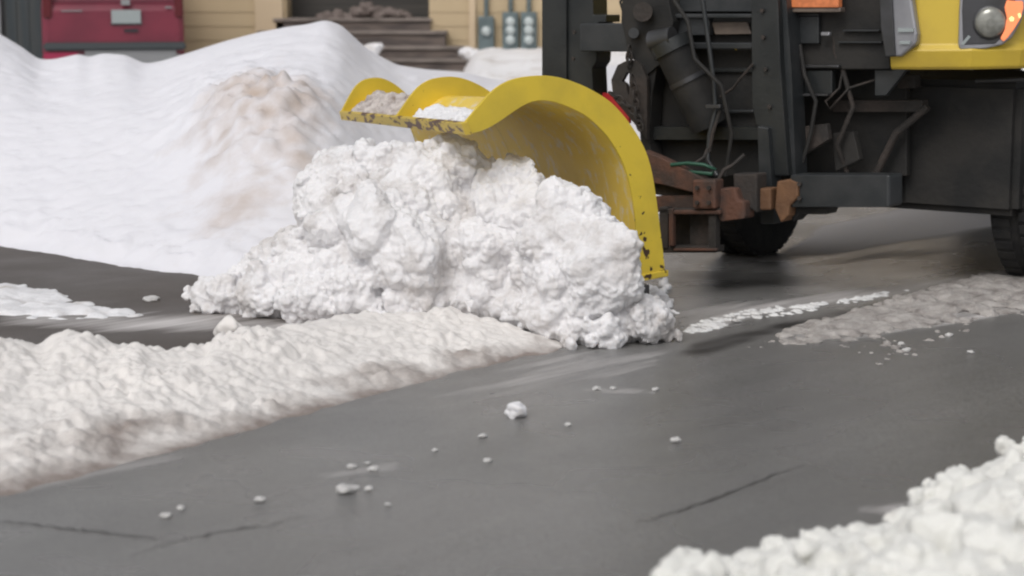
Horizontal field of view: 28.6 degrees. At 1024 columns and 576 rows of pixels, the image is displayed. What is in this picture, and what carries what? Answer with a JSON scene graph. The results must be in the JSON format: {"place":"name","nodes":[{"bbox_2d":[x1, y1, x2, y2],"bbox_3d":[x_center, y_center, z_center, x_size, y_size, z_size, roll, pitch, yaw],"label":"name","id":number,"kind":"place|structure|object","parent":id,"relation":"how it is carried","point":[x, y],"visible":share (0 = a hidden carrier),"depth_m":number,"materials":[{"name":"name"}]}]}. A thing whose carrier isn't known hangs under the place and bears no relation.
{"place":"outdoors","nodes":[
{"label":"outdoors","id":0,"kind":"place"},
{"bbox_2d":[0,246,301,349],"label":"driveway","id":1,"kind":"structure","parent":0,"point":[168,320],"depth_m":10.63,"materials":[{"name":"grey asphalt"}]},
{"bbox_2d":[0,283,142,319],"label":"snow strip","id":2,"kind":"object","parent":1,"relation":"on","point":[19,300],"visible":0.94,"depth_m":10.39,"materials":[{"name":"white snow"}]},
{"bbox_2d":[142,295,159,301],"bbox_3d":[-1.921,0.057,10.698,0.095,0.032,0.090,0,9,0],"label":"snow chunk","id":3,"kind":"object","parent":1,"relation":"on","point":[149,298],"visible":1,"depth_m":10.67,"materials":[{"name":"white snow"}]},
{"bbox_2d":[0,207,1023,575],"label":"road","id":4,"kind":"structure","parent":0,"point":[784,441],"depth_m":7.30,"materials":[{"name":"grey asphalt"}]},
{"bbox_2d":[159,512,171,517],"bbox_3d":[-1.101,0.724,6.406,0.037,0.016,0.040,7,11,37],"label":"snow chunk","id":5,"kind":"object","parent":4,"relation":"on","point":[165,515],"visible":1,"depth_m":6.39,"materials":[{"name":"white snow"}]},
{"bbox_2d":[177,505,185,510],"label":"snow chunk","id":6,"kind":"object","parent":4,"relation":"on","point":[180,507],"visible":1,"depth_m":6.48,"materials":[{"name":"white snow"}]},
{"bbox_2d":[254,496,265,501],"bbox_3d":[-0.828,0.694,6.601,0.041,0.016,0.042,0,9,0],"label":"snow chunk","id":7,"kind":"object","parent":4,"relation":"on","point":[259,499],"visible":1,"depth_m":6.59,"materials":[{"name":"white snow"}]},
{"bbox_2d":[0,306,562,495],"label":"snow windrow","id":8,"kind":"object","parent":4,"relation":"on","point":[74,404],"visible":1,"depth_m":8.08,"materials":[{"name":"white snow"}]},
{"bbox_2d":[213,315,241,335],"bbox_3d":[-1.346,0.192,9.531,0.153,0.134,0.155,2,9,15],"label":"snow chunk","id":9,"kind":"object","parent":8,"relation":"on","point":[228,323],"visible":0.56,"depth_m":9.46,"materials":[{"name":"white snow"}]},
{"bbox_2d":[0,21,659,276],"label":"snowbank","id":10,"kind":"object","parent":4,"relation":"on","point":[195,162],"visible":0.38,"depth_m":13.44,"materials":[{"name":"white snow"}]},
{"bbox_2d":[336,483,358,493],"bbox_3d":[-0.556,0.671,6.718,0.070,0.033,0.078,7,11,40],"label":"snow chunk","id":11,"kind":"object","parent":4,"relation":"on","point":[342,488],"visible":1,"depth_m":6.70,"materials":[{"name":"white snow"}]},
{"bbox_2d":[346,464,356,468],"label":"snow chunk","id":12,"kind":"object","parent":4,"relation":"on","point":[351,466],"visible":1,"depth_m":7.03,"materials":[{"name":"white snow"}]},
{"bbox_2d":[364,485,372,490],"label":"snow chunk","id":13,"kind":"object","parent":4,"relation":"on","point":[368,488],"visible":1,"depth_m":6.73,"materials":[{"name":"white snow"}]},
{"bbox_2d":[367,466,378,470],"bbox_3d":[-0.484,0.630,7.015,0.044,0.018,0.040,0,9,0],"label":"snow chunk","id":14,"kind":"object","parent":4,"relation":"on","point":[373,468],"visible":1,"depth_m":7.00,"materials":[{"name":"white snow"}]},
{"bbox_2d":[181,133,682,350],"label":"plowed snow","id":15,"kind":"structure","parent":4,"relation":"on","point":[460,223],"depth_m":9.83,"materials":[{"name":"white snow"}]},
{"bbox_2d":[478,433,487,437],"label":"snow chunk","id":16,"kind":"object","parent":4,"relation":"on","point":[483,435],"visible":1,"depth_m":7.51,"materials":[{"name":"white snow"}]},
{"bbox_2d":[483,458,492,462],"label":"snow chunk","id":17,"kind":"object","parent":4,"relation":"on","point":[487,460],"visible":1,"depth_m":7.13,"materials":[{"name":"white snow"}]},
{"bbox_2d":[504,401,526,418],"bbox_3d":[0.013,0.478,7.864,0.089,0.072,0.094,0,9,0],"label":"snow chunk","id":18,"kind":"object","parent":4,"relation":"on","point":[514,410],"visible":1,"depth_m":7.83,"materials":[{"name":"white snow"}]},
{"bbox_2d":[592,386,601,390],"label":"snow chunk","id":19,"kind":"object","parent":4,"relation":"on","point":[595,388],"visible":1,"depth_m":8.37,"materials":[{"name":"white snow"}]},
{"bbox_2d":[647,277,679,313],"bbox_3d":[0.756,0.030,10.868,0.267,0.076,1.177,0,9,0],"label":"slush patch","id":20,"kind":"object","parent":4,"relation":"on","point":[662,292],"visible":0.52,"depth_m":10.83,"materials":[{"name":"white snow"}]},
{"bbox_2d":[670,437,681,442],"bbox_3d":[0.606,0.563,7.434,0.040,0.025,0.040,5,10,28],"label":"snow chunk","id":21,"kind":"object","parent":4,"relation":"on","point":[675,439],"visible":1,"depth_m":7.42,"materials":[{"name":"white snow"}]},
{"bbox_2d":[339,0,1023,293],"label":"plow truck","id":22,"kind":"object","parent":4,"relation":"on","point":[763,127],"visible":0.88,"depth_m":11.01,"materials":[{"name":"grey metal"}]},
{"bbox_2d":[351,90,409,114],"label":"caught snow","id":23,"kind":"structure","parent":22,"relation":"on","point":[381,102],"depth_m":11.62,"materials":[{"name":"white snow"}]},
{"bbox_2d":[413,103,472,120],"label":"caught snow","id":24,"kind":"structure","parent":22,"relation":"on","point":[442,112],"depth_m":10.40,"materials":[{"name":"white snow"}]},
{"bbox_2d":[731,319,741,322],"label":"snow chunk","id":25,"kind":"object","parent":4,"relation":"on","point":[736,320],"visible":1,"depth_m":10.02,"materials":[{"name":"white snow"}]},
{"bbox_2d":[683,290,908,333],"bbox_3d":[1.476,0.105,10.477,1.950,0.031,0.277,-9,12,-44],"label":"slush trail","id":26,"kind":"object","parent":4,"relation":"on","point":[715,324],"visible":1,"depth_m":10.29,"materials":[{"name":"white snow"}]},
{"bbox_2d":[650,435,1023,575],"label":"snow pile","id":27,"kind":"object","parent":4,"relation":"on","point":[961,520],"visible":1,"depth_m":5.11,"materials":[{"name":"white snow"}]},
{"bbox_2d":[748,313,1023,364],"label":"slush patch","id":28,"kind":"object","parent":4,"relation":"on","point":[887,342],"visible":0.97,"depth_m":9.40,"materials":[{"name":"white snow"}]},
{"bbox_2d":[775,269,1023,344],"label":"slush ridge","id":29,"kind":"structure","parent":4,"relation":"on","point":[986,294],"depth_m":10.27,"materials":[{"name":"white snow"}]},
{"bbox_2d":[902,347,910,351],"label":"snow chunk","id":30,"kind":"object","parent":4,"relation":"on","point":[907,349],"visible":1,"depth_m":9.25,"materials":[{"name":"white snow"}]},
{"label":"ground","id":31,"kind":"structure","parent":0,"visible":0},
{"bbox_2d":[464,47,1023,79],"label":"yard snow","id":32,"kind":"structure","parent":31,"relation":"on","point":[499,63],"depth_m":23.02,"materials":[{"name":"white snow"}]},
{"bbox_2d":[0,0,42,58],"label":"board fence","id":33,"kind":"object","parent":32,"relation":"on","point":[21,23],"visible":0.29,"depth_m":23.80,"materials":[{"name":"grey wood"}]},
{"bbox_2d":[41,0,185,62],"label":"parked car","id":34,"kind":"object","parent":32,"relation":"on","point":[147,31],"visible":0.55,"depth_m":22.60,"materials":[{"name":"paint"}]},
{"bbox_2d":[257,17,468,71],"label":"porch steps","id":35,"kind":"structure","parent":32,"relation":"on","point":[416,42],"depth_m":25.43,"materials":[{"name":"wood"}]},
{"bbox_2d":[316,1,414,17],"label":"snow pile","id":36,"kind":"object","parent":35,"relation":"on","point":[365,9],"visible":0.88,"depth_m":25.91,"materials":[{"name":"white snow"}]},
{"bbox_2d":[458,47,478,60],"bbox_3d":[-0.510,-2.868,24.848,0.308,0.229,0.237,0,9,0],"label":"snow clump","id":37,"kind":"object","parent":35,"relation":"on","point":[467,53],"visible":0.64,"depth_m":24.77,"materials":[{"name":"white snow"}]},
{"bbox_2d":[364,42,383,54],"bbox_3d":[-1.583,-2.706,22.852,0.253,0.168,0.185,0,9,0],"label":"snow clump","id":38,"kind":"object","parent":32,"relation":"on","point":[375,48],"visible":0.58,"depth_m":22.79,"materials":[{"name":"white snow"}]},
{"bbox_2d":[183,0,621,53],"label":"house","id":39,"kind":"structure","parent":32,"relation":"on","point":[207,23],"depth_m":25.77,"materials":[{"name":"beige wood"}]},
{"bbox_2d":[478,0,493,49],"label":"utility meter","id":40,"kind":"object","parent":39,"relation":"attached to","point":[485,31],"visible":0.86,"depth_m":25.66,"materials":[{"name":"grey metal"}]},
{"bbox_2d":[502,0,517,48],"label":"utility meter","id":41,"kind":"object","parent":39,"relation":"attached to","point":[510,29],"visible":0.9,"depth_m":25.64,"materials":[{"name":"grey metal"}]},
{"bbox_2d":[521,0,536,48],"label":"utility meter","id":42,"kind":"object","parent":39,"relation":"attached to","point":[528,29],"visible":0.93,"depth_m":25.64,"materials":[{"name":"grey metal"}]}
]}

